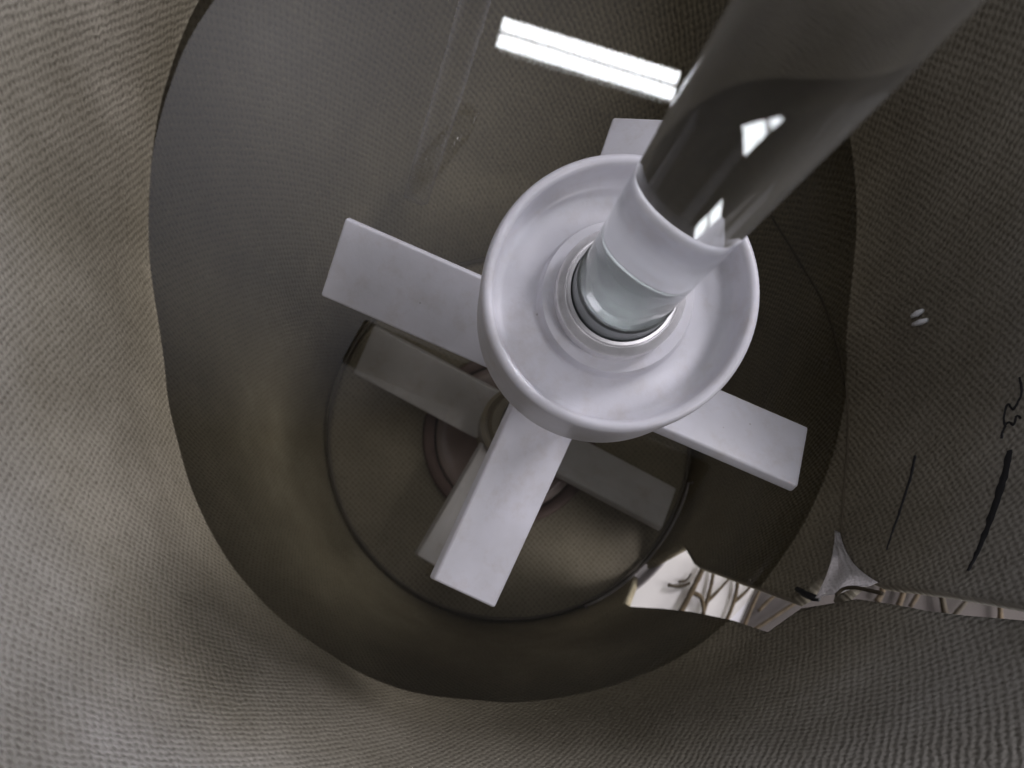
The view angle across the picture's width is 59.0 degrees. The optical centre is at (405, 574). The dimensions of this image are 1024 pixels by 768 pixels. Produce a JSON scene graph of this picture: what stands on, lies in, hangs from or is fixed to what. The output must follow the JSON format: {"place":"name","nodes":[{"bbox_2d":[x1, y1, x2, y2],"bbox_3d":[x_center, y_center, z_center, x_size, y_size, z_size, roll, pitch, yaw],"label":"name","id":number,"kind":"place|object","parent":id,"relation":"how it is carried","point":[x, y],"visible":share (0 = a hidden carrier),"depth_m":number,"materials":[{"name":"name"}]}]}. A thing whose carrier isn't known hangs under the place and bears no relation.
{"place":"outdoors","nodes":[
{"label":"outdoors","id":0,"kind":"place"},
{"bbox_2d":[740,585,1023,631],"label":"bench surface","id":1,"kind":"object","parent":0,"point":[775,605],"depth_m":0.39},
{"bbox_2d":[0,0,1023,767],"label":"fabric jacket","id":2,"kind":"object","parent":1,"relation":"on","point":[192,574],"visible":0.83,"depth_m":0.27,"materials":[{"name":"grey fabric"}]},
{"bbox_2d":[327,258,692,620],"bbox_3d":[0.044,-0.057,0.376,0.155,0.006,0.154,0,90,0],"label":"glass vessel","id":3,"kind":"object","parent":2,"relation":"on","point":[456,448],"visible":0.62,"depth_m":0.38,"materials":[{"name":"clear glass"}]},
{"bbox_2d":[322,0,984,606],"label":"stirrer","id":4,"kind":"object","parent":3,"relation":"in","point":[610,294],"visible":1,"depth_m":0.18,"materials":[{"name":"white plastic"}]},
{"bbox_2d":[795,587,820,601],"bbox_3d":[0.117,0.006,0.260,0.003,0.011,0.004,0,90,0],"label":"cord stub","id":5,"kind":"object","parent":2,"relation":"attached to","point":[806,594],"visible":1,"depth_m":0.26,"materials":[{"name":"black"}]},
{"bbox_2d":[835,586,884,595],"bbox_3d":[0.121,0.005,0.240,0.006,0.016,0.003,0,90,0],"label":"cord","id":6,"kind":"object","parent":2,"relation":"on","point":[842,589],"visible":1,"depth_m":0.24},
{"bbox_2d":[910,309,923,317],"bbox_3d":[0.146,-0.074,0.255,0.002,0.004,0.002,0,90,0],"label":"white fleck","id":7,"kind":"object","parent":2,"relation":"attached to","point":[917,313],"visible":1,"depth_m":0.25},
{"bbox_2d":[912,318,928,326],"bbox_3d":[0.146,-0.071,0.254,0.002,0.005,0.002,0,90,0],"label":"white fleck","id":8,"kind":"object","parent":2,"relation":"attached to","point":[919,322],"visible":1,"depth_m":0.25},
{"bbox_2d":[630,551,753,622],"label":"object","id":9,"kind":"object","parent":1,"relation":"on","point":[654,591],"visible":0.29,"depth_m":0.39,"materials":[{"name":"white"}]},
{"bbox_2d":[667,573,691,587],"bbox_3d":[0.119,0.003,0.390,0.011,0.002,0.007,0,90,0],"label":"twig","id":10,"kind":"object","parent":9,"relation":"on","point":[681,585],"visible":1,"depth_m":0.39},
{"bbox_2d":[679,569,705,614],"bbox_3d":[0.128,0.010,0.388,0.012,0.003,0.029,28,90,0],"label":"twig","id":11,"kind":"object","parent":9,"relation":"on","point":[692,591],"visible":0.72,"depth_m":0.39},
{"bbox_2d":[701,573,728,613],"bbox_3d":[0.135,0.010,0.389,0.010,0.002,0.026,17,90,0],"label":"twig","id":12,"kind":"object","parent":9,"relation":"on","point":[709,597],"visible":0.66,"depth_m":0.39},
{"bbox_2d":[725,583,749,618],"bbox_3d":[0.141,0.011,0.389,0.010,0.002,0.027,33,90,0],"label":"twig","id":13,"kind":"object","parent":9,"relation":"on","point":[735,599],"visible":0.63,"depth_m":0.39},
{"bbox_2d":[743,591,760,624],"bbox_3d":[0.150,0.015,0.389,0.010,0.002,0.020,0,90,0],"label":"twig","id":14,"kind":"object","parent":1,"relation":"on","point":[747,617],"visible":0.62,"depth_m":0.39,"materials":[{"name":"brown wood"}]},
{"bbox_2d":[754,596,795,628],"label":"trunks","id":15,"kind":"object","parent":1,"relation":"on","point":[772,617],"visible":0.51,"depth_m":0.39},
{"bbox_2d":[873,588,885,602],"bbox_3d":[0.206,0.007,0.388,0.006,0.003,0.012,0,90,0],"label":"twig","id":16,"kind":"object","parent":1,"relation":"on","point":[878,598],"visible":0.44,"depth_m":0.39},
{"bbox_2d":[895,592,919,607],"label":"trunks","id":17,"kind":"object","parent":1,"relation":"on","point":[901,597],"visible":0.4,"depth_m":0.39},
{"bbox_2d":[939,597,967,614],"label":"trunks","id":18,"kind":"object","parent":1,"relation":"on","point":[957,611],"visible":0.42,"depth_m":0.39,"materials":[{"name":"brown wood"}]},
{"bbox_2d":[997,607,1002,618],"bbox_3d":[0.258,0.016,0.389,0.003,0.003,0.014,0,90,0],"label":"twig","id":19,"kind":"object","parent":1,"relation":"on","point":[1000,613],"visible":0.27,"depth_m":0.39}
]}

